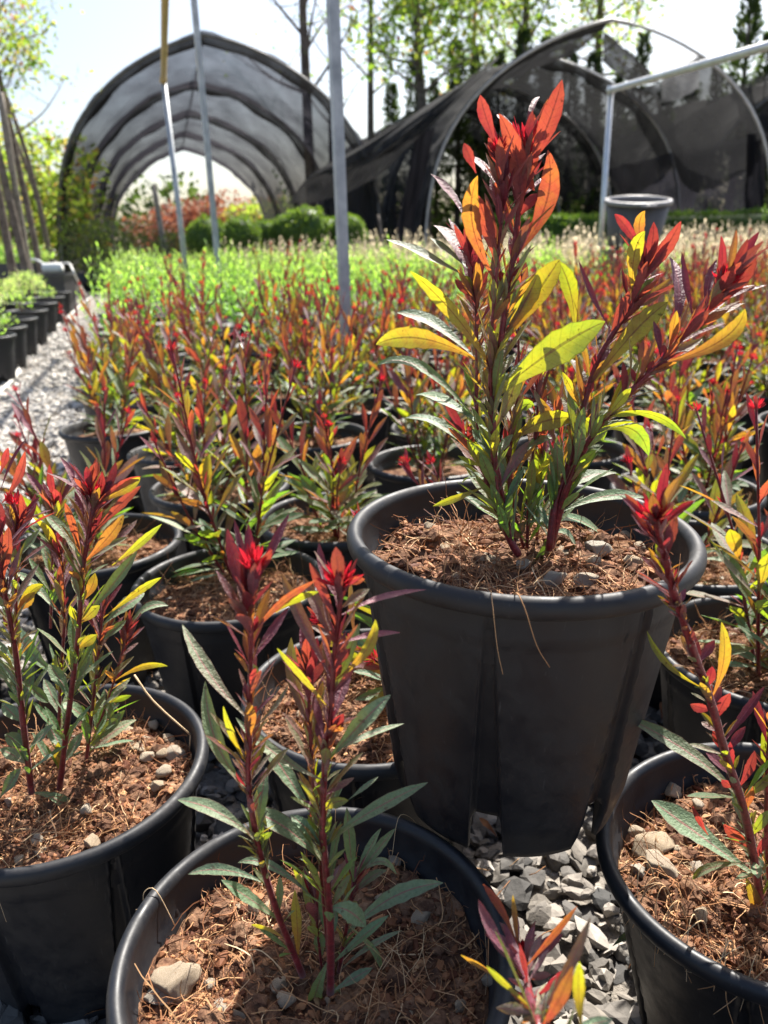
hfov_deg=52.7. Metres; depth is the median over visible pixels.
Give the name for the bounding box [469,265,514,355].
potted shrub
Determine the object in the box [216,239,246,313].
green shrub
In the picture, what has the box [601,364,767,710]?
potted shrub
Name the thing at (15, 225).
young tree
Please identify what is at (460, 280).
green shrub
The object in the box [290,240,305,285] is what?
cream shrub
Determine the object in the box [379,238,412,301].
green shrub
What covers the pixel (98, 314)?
green shrub
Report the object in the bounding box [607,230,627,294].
cream shrub
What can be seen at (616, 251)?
cream shrub
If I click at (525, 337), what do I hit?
potted shrub
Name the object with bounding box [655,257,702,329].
potted shrub
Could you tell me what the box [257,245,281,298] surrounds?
green shrub
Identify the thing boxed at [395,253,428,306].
green shrub
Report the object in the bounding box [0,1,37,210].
young tree
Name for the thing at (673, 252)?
cream shrub
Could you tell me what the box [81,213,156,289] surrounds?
potted shrub
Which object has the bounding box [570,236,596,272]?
cream shrub
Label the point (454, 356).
potted shrub
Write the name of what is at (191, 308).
green shrub
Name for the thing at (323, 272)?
green shrub
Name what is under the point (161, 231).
wooden stake
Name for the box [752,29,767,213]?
conifer
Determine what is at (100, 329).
green shrub
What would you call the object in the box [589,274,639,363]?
potted shrub
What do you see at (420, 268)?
green shrub
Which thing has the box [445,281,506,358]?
potted shrub
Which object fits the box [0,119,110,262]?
background bush
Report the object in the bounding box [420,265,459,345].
potted shrub
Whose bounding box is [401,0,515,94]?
leafy tree
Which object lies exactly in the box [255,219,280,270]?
topiary ball
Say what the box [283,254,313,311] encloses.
green shrub
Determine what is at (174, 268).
green shrub
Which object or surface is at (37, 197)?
young tree
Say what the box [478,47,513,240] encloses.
conifer
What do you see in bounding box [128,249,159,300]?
green shrub
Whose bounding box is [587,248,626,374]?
potted shrub
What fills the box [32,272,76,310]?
plastic bin
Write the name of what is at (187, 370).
potted shrub
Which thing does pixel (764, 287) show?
potted shrub
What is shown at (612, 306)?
potted shrub
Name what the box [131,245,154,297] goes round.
green shrub
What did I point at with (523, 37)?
conifer
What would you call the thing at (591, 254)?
cream shrub
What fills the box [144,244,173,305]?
green shrub
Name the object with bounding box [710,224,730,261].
cream shrub
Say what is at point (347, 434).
potted shrub
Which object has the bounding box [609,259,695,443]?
potted shrub
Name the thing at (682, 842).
potted shrub
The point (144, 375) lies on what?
potted shrub
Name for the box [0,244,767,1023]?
ground
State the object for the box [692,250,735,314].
potted shrub
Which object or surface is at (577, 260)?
cream shrub
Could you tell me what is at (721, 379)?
potted shrub
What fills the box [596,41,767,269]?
pipe frame
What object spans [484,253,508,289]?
green shrub
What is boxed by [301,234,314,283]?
cream shrub
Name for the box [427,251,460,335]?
green shrub
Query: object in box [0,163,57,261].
background bush
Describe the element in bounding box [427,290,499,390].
potted shrub
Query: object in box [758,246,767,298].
potted shrub
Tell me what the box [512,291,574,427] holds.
potted shrub
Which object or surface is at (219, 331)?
green shrub
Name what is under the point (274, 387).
potted shrub
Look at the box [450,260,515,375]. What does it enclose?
potted shrub
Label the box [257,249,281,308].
green shrub
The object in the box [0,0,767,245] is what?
sky
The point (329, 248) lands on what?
cream shrub
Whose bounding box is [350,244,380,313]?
green shrub
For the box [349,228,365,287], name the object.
cream shrub
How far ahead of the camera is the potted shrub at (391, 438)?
2.58 m
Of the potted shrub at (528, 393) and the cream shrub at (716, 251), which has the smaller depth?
the potted shrub at (528, 393)
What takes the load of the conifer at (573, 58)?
on the ground
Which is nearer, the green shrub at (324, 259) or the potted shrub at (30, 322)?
the potted shrub at (30, 322)
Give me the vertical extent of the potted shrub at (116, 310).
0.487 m
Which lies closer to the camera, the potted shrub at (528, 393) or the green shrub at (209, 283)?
the potted shrub at (528, 393)
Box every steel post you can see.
[159,0,192,306]
[191,0,224,313]
[326,0,352,378]
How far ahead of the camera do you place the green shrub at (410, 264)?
4.63 m
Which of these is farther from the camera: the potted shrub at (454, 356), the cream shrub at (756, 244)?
the cream shrub at (756, 244)
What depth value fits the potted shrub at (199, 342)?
2.75 m
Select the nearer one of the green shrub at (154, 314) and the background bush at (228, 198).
the green shrub at (154, 314)
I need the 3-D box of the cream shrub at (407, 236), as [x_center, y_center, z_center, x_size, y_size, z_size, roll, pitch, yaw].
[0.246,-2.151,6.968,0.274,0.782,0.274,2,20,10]
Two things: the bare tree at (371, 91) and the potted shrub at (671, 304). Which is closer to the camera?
the potted shrub at (671, 304)
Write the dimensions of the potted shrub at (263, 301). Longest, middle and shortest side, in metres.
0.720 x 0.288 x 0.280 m
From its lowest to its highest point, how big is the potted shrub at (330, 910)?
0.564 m
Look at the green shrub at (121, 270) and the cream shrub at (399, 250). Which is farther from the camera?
the cream shrub at (399, 250)
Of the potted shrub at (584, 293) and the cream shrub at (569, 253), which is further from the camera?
the cream shrub at (569, 253)
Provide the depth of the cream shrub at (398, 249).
8.59 m
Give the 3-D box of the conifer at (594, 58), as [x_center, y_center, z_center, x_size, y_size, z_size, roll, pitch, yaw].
[5.656,-9.767,21.496,1.375,5.374,1.311,-2,19,0]
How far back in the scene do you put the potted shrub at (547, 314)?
3.09 m
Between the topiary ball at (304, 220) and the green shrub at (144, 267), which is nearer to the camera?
the green shrub at (144, 267)
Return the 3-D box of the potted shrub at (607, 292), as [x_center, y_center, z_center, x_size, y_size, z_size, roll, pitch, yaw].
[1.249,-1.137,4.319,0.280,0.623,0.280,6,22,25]
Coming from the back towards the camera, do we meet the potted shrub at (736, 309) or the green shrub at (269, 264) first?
the green shrub at (269, 264)
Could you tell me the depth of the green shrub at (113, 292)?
4.19 m
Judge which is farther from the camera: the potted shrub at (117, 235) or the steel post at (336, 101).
the potted shrub at (117, 235)
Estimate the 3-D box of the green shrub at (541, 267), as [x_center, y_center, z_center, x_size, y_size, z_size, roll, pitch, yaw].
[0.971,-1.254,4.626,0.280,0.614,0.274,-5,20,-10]
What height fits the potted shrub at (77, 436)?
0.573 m
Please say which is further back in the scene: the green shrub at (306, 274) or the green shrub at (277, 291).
the green shrub at (306, 274)
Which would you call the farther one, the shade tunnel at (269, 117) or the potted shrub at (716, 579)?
the shade tunnel at (269, 117)
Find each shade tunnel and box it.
[55,30,384,282]
[287,17,767,269]
[531,74,767,218]
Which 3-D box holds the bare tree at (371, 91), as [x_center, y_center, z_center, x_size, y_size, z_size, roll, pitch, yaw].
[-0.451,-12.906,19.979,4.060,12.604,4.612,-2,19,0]
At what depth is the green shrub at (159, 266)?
7.85 m
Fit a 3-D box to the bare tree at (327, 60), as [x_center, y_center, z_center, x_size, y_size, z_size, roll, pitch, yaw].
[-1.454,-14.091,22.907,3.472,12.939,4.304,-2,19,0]
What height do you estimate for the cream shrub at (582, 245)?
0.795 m
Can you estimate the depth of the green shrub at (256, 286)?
4.77 m
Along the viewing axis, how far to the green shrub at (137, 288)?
3.96 m
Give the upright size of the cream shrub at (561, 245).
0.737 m
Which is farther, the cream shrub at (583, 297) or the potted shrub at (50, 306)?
the potted shrub at (50, 306)
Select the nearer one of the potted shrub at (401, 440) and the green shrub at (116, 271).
the potted shrub at (401, 440)
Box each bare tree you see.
[220,0,404,262]
[272,0,383,109]
[293,0,422,140]
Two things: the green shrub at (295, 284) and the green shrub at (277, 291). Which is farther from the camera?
the green shrub at (277, 291)
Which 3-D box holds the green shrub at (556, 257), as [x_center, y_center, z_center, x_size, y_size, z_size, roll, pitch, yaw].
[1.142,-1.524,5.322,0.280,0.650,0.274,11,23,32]
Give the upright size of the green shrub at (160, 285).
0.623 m
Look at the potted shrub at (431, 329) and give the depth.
3.24 m
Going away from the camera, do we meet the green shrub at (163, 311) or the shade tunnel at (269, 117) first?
the green shrub at (163, 311)
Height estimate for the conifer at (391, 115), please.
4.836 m
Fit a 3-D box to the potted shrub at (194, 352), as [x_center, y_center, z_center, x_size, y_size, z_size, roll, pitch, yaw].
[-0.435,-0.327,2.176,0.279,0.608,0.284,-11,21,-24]
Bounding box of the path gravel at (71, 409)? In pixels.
[0,316,133,660]
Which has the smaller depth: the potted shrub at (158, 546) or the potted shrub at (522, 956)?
the potted shrub at (522, 956)
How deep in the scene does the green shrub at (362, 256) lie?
6.20 m
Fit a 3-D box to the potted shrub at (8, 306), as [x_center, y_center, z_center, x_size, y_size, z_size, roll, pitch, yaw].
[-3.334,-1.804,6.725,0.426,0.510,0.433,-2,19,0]
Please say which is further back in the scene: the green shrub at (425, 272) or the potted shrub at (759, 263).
the green shrub at (425, 272)
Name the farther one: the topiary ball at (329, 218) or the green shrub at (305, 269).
the topiary ball at (329, 218)
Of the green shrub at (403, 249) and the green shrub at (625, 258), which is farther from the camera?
the green shrub at (403, 249)
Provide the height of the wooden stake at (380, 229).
1.113 m
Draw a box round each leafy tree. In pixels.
[343,0,516,262]
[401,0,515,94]
[427,0,629,65]
[530,0,705,77]
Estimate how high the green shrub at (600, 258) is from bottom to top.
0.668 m
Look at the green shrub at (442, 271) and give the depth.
6.69 m
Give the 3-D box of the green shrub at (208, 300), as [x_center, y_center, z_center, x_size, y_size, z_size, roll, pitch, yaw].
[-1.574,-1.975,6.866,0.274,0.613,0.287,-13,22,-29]
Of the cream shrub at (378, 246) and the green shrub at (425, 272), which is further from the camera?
the cream shrub at (378, 246)
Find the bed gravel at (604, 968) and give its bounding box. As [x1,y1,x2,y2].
[0,570,664,1023]
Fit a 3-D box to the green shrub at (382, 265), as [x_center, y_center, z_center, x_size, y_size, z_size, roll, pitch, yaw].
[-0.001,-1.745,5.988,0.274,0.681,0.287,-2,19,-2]
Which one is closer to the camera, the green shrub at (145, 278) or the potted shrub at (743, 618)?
the potted shrub at (743, 618)
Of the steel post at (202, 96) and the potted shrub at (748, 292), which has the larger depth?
the steel post at (202, 96)
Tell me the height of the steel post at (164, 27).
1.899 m
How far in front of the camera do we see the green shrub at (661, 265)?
5.14 m
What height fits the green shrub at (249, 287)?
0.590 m
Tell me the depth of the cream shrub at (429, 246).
8.97 m
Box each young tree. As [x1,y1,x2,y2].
[0,0,34,290]
[0,0,57,260]
[0,0,83,295]
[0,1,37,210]
[0,5,100,273]
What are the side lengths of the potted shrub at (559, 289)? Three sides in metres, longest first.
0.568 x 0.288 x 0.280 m
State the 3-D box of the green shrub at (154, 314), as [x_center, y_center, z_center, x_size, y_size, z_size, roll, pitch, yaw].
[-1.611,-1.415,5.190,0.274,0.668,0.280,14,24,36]
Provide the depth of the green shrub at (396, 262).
6.57 m
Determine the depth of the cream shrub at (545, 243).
6.58 m
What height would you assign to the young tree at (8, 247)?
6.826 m
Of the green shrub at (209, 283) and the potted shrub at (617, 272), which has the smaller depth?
the potted shrub at (617, 272)
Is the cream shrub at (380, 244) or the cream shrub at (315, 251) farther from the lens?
the cream shrub at (315, 251)
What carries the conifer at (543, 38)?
on the ground
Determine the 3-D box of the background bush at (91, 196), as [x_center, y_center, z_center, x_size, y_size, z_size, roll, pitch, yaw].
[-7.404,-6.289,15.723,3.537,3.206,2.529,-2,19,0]
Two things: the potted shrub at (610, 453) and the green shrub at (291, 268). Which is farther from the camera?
the green shrub at (291, 268)
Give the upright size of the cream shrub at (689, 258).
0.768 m
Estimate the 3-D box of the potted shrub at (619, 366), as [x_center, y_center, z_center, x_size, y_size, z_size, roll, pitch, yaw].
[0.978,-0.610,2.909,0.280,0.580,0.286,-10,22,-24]
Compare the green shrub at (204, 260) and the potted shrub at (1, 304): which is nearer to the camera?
the potted shrub at (1, 304)
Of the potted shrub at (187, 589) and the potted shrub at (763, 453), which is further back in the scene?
the potted shrub at (763, 453)
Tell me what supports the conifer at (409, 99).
on the ground
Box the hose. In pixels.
[0,294,94,393]
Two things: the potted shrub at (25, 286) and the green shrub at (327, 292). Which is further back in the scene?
the potted shrub at (25, 286)
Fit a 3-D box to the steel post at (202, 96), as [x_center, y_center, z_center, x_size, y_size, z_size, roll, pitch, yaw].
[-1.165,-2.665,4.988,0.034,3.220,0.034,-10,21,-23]
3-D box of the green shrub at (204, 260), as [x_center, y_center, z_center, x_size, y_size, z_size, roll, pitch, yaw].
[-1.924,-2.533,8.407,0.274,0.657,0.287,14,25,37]
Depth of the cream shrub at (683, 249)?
6.91 m
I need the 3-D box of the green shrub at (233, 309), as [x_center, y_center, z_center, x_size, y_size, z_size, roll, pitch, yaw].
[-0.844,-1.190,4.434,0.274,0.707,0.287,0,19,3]
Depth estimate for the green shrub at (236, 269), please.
6.88 m
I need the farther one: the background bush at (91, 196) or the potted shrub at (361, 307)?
the background bush at (91, 196)
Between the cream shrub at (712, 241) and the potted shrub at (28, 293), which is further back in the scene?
the potted shrub at (28, 293)
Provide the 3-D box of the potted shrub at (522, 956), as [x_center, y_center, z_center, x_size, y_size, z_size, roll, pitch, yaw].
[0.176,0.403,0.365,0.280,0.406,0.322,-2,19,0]
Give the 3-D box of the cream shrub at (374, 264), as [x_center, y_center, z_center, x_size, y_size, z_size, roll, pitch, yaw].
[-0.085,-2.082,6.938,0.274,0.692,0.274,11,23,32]
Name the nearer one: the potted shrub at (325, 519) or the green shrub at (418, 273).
the potted shrub at (325, 519)
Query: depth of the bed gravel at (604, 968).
0.86 m
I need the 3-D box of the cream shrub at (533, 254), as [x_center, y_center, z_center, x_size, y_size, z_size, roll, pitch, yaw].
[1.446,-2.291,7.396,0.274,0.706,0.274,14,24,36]
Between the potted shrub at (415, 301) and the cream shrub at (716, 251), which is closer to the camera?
the potted shrub at (415, 301)
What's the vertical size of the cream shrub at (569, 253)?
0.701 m
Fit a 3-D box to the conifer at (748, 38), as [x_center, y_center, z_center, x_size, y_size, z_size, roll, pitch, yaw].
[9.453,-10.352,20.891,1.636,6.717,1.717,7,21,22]
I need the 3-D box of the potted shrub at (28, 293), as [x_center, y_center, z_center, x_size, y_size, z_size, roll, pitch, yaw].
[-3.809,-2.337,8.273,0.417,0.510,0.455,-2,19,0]
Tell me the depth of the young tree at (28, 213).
9.79 m
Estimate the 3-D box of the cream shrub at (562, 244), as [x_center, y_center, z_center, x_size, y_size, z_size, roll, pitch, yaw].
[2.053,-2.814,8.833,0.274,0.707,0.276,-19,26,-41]
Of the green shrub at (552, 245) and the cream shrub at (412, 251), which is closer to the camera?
the green shrub at (552, 245)
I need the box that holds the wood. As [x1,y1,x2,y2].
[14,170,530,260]
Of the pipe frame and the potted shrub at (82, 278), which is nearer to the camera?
the pipe frame
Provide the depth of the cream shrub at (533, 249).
7.70 m
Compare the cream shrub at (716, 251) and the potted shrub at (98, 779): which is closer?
the potted shrub at (98, 779)
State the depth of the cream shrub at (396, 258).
7.87 m
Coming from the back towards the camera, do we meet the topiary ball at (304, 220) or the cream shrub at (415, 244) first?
the topiary ball at (304, 220)
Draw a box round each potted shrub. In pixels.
[0,270,46,302]
[0,279,22,314]
[0,287,7,316]
[0,310,27,369]
[0,316,37,356]
[0,321,16,383]
[0,375,181,687]
[0,439,208,1023]
[3,268,46,301]
[4,287,48,345]
[20,301,57,332]
[32,286,64,323]
[42,291,70,316]
[56,217,125,291]
[58,302,164,513]
[59,281,157,418]
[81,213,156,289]
[84,301,141,378]
[104,294,205,440]
[106,514,515,1023]
[119,214,188,284]
[124,361,289,556]
[125,265,198,389]
[127,313,243,516]
[130,329,322,754]
[146,230,196,280]
[163,250,228,371]
[168,281,280,464]
[172,280,253,406]
[232,281,323,423]
[241,501,463,852]
[247,239,307,384]
[255,364,389,636]
[265,277,368,499]
[276,274,341,394]
[305,277,397,488]
[322,260,375,361]
[330,263,416,449]
[346,80,767,856]
[353,280,417,378]
[367,297,484,493]
[380,340,487,446]
[386,255,449,409]
[393,258,440,329]
[398,434,564,485]
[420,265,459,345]
[426,309,511,440]
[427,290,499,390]
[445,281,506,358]
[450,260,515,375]
[461,884,612,1023]
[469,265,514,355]
[479,290,516,353]
[511,313,643,489]
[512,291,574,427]
[520,262,570,357]
[522,240,625,439]
[522,268,603,403]
[523,259,591,360]
[531,258,601,345]
[536,263,578,312]
[585,250,627,322]
[586,237,628,318]
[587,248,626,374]
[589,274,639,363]
[595,259,669,404]
[596,463,767,1023]
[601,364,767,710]
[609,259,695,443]
[609,274,683,402]
[609,328,767,527]
[622,296,738,472]
[633,332,763,473]
[653,257,680,321]
[655,249,717,344]
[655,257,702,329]
[660,393,767,750]
[665,228,742,348]
[671,234,712,310]
[687,263,753,398]
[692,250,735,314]
[703,267,750,325]
[709,258,767,401]
[712,243,767,336]
[733,313,767,475]
[734,274,767,366]
[740,226,767,309]
[747,248,767,317]
[753,264,767,324]
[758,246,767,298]
[758,411,767,513]
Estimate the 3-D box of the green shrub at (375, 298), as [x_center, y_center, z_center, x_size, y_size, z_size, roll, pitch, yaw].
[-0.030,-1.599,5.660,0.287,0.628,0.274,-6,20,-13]
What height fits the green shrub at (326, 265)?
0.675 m
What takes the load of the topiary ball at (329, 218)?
on the ground
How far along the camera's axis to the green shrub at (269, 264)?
7.88 m
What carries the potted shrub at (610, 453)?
on the ground
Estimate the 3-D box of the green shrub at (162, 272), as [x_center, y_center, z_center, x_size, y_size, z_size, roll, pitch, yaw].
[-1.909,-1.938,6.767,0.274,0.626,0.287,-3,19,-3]
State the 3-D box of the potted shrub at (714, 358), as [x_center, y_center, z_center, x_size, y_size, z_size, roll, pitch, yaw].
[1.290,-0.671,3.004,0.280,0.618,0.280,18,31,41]
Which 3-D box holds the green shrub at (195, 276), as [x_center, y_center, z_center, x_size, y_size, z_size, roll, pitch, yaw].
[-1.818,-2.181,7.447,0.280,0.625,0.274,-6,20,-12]
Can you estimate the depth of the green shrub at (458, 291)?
5.11 m
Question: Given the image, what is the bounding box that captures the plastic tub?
[604,195,672,248]
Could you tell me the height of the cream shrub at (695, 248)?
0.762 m
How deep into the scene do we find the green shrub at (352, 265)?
5.86 m
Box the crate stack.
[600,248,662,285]
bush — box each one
[0,118,85,261]
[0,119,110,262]
[0,132,118,269]
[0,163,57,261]
[0,238,53,296]
[121,210,190,256]
[140,193,234,260]
[168,188,251,258]
[217,196,277,258]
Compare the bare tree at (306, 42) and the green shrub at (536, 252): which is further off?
the bare tree at (306, 42)
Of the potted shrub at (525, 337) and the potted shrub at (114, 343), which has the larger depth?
the potted shrub at (525, 337)
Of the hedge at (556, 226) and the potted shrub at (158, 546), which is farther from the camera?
the hedge at (556, 226)
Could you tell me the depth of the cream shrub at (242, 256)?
8.68 m
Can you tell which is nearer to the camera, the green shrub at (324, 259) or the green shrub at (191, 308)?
the green shrub at (191, 308)
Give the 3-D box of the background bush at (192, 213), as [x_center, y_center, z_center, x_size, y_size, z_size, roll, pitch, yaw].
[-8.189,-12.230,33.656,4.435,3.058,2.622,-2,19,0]
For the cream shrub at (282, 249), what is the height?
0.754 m
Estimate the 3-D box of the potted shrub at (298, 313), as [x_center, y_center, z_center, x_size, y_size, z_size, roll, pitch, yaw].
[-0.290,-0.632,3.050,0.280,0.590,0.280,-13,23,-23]
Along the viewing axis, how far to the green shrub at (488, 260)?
5.47 m
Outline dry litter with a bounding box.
[13,670,662,1013]
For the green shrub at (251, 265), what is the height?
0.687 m
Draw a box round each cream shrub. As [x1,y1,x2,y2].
[231,239,249,271]
[258,238,276,272]
[269,236,281,284]
[275,236,294,273]
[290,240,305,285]
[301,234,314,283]
[305,235,322,282]
[321,233,333,280]
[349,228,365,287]
[351,231,371,282]
[357,229,376,283]
[364,238,387,297]
[369,235,390,287]
[372,229,387,268]
[381,246,403,284]
[390,229,406,285]
[392,236,406,269]
[404,229,423,288]
[404,234,424,263]
[406,226,421,292]
[423,234,450,299]
[427,229,439,275]
[438,238,456,291]
[500,234,509,272]
[524,234,544,275]
[529,229,555,261]
[529,234,541,270]
[530,231,548,267]
[554,230,566,262]
[555,235,568,290]
[557,233,574,279]
[557,233,576,283]
[559,226,583,288]
[559,229,584,291]
[563,218,592,298]
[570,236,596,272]
[571,223,604,305]
[573,223,596,298]
[580,229,597,280]
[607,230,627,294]
[612,234,627,275]
[656,242,687,295]
[662,227,690,284]
[670,235,692,260]
[674,223,702,287]
[675,219,695,264]
[678,219,707,268]
[686,222,704,267]
[696,225,714,253]
[699,221,723,275]
[699,231,719,265]
[704,231,730,267]
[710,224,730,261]
[710,229,729,263]
[727,220,742,259]
[735,222,767,296]
[745,221,766,260]
[750,229,767,266]
[759,225,767,264]
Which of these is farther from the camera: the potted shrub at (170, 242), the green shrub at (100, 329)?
the potted shrub at (170, 242)
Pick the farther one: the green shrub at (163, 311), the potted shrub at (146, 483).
the green shrub at (163, 311)
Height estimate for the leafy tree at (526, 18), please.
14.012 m
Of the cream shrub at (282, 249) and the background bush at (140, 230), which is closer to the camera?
the cream shrub at (282, 249)
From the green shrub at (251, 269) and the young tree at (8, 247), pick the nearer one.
the green shrub at (251, 269)
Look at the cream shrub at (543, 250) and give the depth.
6.29 m
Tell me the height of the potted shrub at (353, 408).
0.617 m
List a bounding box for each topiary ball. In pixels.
[184,212,224,280]
[220,212,261,281]
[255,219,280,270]
[268,214,288,277]
[281,204,332,275]
[324,216,336,279]
[328,213,369,271]
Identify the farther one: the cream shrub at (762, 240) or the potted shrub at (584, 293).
the cream shrub at (762, 240)
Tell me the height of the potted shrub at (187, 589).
0.591 m
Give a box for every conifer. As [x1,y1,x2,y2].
[380,81,401,256]
[402,47,442,244]
[426,76,453,255]
[432,37,473,242]
[454,43,493,239]
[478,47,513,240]
[508,26,533,216]
[523,35,560,218]
[554,51,579,218]
[567,48,605,214]
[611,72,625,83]
[626,31,653,87]
[724,0,765,83]
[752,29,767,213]
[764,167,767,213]
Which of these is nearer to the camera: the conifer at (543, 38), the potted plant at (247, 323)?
the potted plant at (247, 323)
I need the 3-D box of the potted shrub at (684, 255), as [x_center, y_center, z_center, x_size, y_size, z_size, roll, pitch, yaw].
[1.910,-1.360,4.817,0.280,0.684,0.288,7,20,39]
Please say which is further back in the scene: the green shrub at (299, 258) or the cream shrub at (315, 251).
the cream shrub at (315, 251)
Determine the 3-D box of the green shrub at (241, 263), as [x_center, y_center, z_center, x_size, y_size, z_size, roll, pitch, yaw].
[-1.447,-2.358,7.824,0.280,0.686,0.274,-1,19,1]
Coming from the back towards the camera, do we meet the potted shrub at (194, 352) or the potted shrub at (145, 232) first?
the potted shrub at (145, 232)
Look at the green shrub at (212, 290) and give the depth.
4.68 m
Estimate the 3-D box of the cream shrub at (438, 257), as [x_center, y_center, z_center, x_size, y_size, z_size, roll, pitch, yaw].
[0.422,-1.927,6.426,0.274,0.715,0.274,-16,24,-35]
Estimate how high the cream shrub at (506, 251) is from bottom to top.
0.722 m
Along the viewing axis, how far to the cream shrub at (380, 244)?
7.50 m
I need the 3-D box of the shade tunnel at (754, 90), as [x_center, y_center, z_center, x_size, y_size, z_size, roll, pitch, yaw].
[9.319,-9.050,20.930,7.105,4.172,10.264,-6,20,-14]
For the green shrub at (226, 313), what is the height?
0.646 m
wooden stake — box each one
[0,92,35,289]
[151,185,169,264]
[377,214,383,251]
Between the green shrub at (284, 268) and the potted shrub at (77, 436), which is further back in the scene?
the green shrub at (284, 268)
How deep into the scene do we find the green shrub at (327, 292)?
3.94 m
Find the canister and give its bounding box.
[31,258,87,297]
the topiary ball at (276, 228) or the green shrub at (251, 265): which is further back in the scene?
the topiary ball at (276, 228)
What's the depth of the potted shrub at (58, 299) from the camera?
7.34 m
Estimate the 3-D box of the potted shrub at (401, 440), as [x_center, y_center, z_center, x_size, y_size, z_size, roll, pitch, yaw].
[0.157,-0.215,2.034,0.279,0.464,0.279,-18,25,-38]
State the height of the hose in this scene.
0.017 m
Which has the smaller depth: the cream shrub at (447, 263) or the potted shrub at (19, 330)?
the potted shrub at (19, 330)
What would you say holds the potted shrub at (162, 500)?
on the bed gravel at (604, 968)
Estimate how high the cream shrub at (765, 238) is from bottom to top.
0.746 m
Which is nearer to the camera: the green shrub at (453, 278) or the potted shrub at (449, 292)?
the potted shrub at (449, 292)
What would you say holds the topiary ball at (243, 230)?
on the ground
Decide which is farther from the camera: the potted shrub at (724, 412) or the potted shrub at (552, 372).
the potted shrub at (552, 372)
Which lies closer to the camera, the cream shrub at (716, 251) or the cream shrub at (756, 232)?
the cream shrub at (716, 251)
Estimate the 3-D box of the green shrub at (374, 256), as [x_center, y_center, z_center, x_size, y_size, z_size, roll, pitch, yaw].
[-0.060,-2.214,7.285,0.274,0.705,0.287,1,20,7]
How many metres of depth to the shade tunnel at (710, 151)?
14.77 m
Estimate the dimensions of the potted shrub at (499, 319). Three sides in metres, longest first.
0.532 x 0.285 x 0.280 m
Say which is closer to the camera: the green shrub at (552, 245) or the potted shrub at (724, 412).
the potted shrub at (724, 412)
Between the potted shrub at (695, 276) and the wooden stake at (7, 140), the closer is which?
the potted shrub at (695, 276)
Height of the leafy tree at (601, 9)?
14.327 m
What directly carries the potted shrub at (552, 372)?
on the ground
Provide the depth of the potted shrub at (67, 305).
8.16 m
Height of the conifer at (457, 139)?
5.642 m
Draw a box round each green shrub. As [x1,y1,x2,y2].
[76,258,131,357]
[85,242,135,347]
[88,245,126,323]
[94,256,131,331]
[107,251,136,300]
[108,246,130,289]
[109,247,129,302]
[111,248,175,363]
[115,256,163,330]
[120,248,164,322]
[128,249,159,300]
[130,246,161,313]
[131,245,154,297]
[131,247,160,304]
[142,254,173,319]
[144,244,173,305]
[147,248,168,296]
[148,260,186,325]
[151,252,171,300]
[153,258,184,342]
[163,253,218,354]
[168,249,196,304]
[172,249,199,320]
[181,252,206,299]
[186,239,239,370]
[189,256,209,309]
[192,246,212,278]
[192,248,232,330]
[198,247,236,317]
[207,250,241,322]
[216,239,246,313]
[217,238,259,342]
[221,249,242,301]
[225,247,248,296]
[230,243,251,291]
[232,261,256,320]
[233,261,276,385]
[234,244,267,307]
[236,251,277,340]
[237,242,265,296]
[245,253,270,313]
[250,250,285,319]
[256,243,300,343]
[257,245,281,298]
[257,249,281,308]
[259,243,279,288]
[261,244,276,280]
[270,248,300,302]
[273,243,305,328]
[273,250,291,296]
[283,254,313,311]
[289,242,308,290]
[290,249,324,321]
[293,256,318,309]
[295,240,317,283]
[299,256,337,357]
[307,235,353,334]
[307,242,330,304]
[311,251,336,321]
[313,242,337,299]
[315,262,335,308]
[316,239,334,263]
[332,257,369,341]
[334,239,361,308]
[349,242,378,326]
[349,244,370,299]
[349,244,373,297]
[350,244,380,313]
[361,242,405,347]
[363,248,398,308]
[367,237,386,291]
[369,242,395,305]
[372,253,416,321]
[378,235,420,308]
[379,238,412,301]
[382,241,410,294]
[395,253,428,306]
[401,241,433,305]
[406,252,432,307]
[418,253,436,301]
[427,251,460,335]
[430,247,446,294]
[434,253,471,313]
[437,250,464,321]
[452,258,470,308]
[480,244,519,309]
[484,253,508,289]
[523,236,565,325]
[527,248,572,319]
[528,234,555,296]
[530,231,563,300]
[542,241,562,298]
[579,236,612,311]
[619,242,628,290]
[659,240,687,301]
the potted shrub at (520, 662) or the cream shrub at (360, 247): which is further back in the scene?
the cream shrub at (360, 247)
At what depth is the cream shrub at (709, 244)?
8.17 m
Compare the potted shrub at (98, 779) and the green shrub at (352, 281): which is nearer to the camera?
the potted shrub at (98, 779)
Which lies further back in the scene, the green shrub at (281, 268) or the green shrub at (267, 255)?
the green shrub at (267, 255)
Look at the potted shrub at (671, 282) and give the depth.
4.34 m
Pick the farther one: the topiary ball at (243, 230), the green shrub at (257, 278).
the topiary ball at (243, 230)
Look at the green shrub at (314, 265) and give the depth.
6.10 m
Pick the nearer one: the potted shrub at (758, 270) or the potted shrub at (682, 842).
the potted shrub at (682, 842)
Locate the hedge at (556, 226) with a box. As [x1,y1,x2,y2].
[487,204,767,272]
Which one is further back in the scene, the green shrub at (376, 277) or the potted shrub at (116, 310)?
the green shrub at (376, 277)
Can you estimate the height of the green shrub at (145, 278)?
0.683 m
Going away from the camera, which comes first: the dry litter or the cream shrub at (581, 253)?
the dry litter
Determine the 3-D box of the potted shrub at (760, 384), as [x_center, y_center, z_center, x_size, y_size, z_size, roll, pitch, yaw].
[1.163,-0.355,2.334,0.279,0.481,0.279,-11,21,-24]
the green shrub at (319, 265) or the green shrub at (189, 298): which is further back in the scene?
the green shrub at (189, 298)
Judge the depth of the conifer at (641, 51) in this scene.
20.99 m

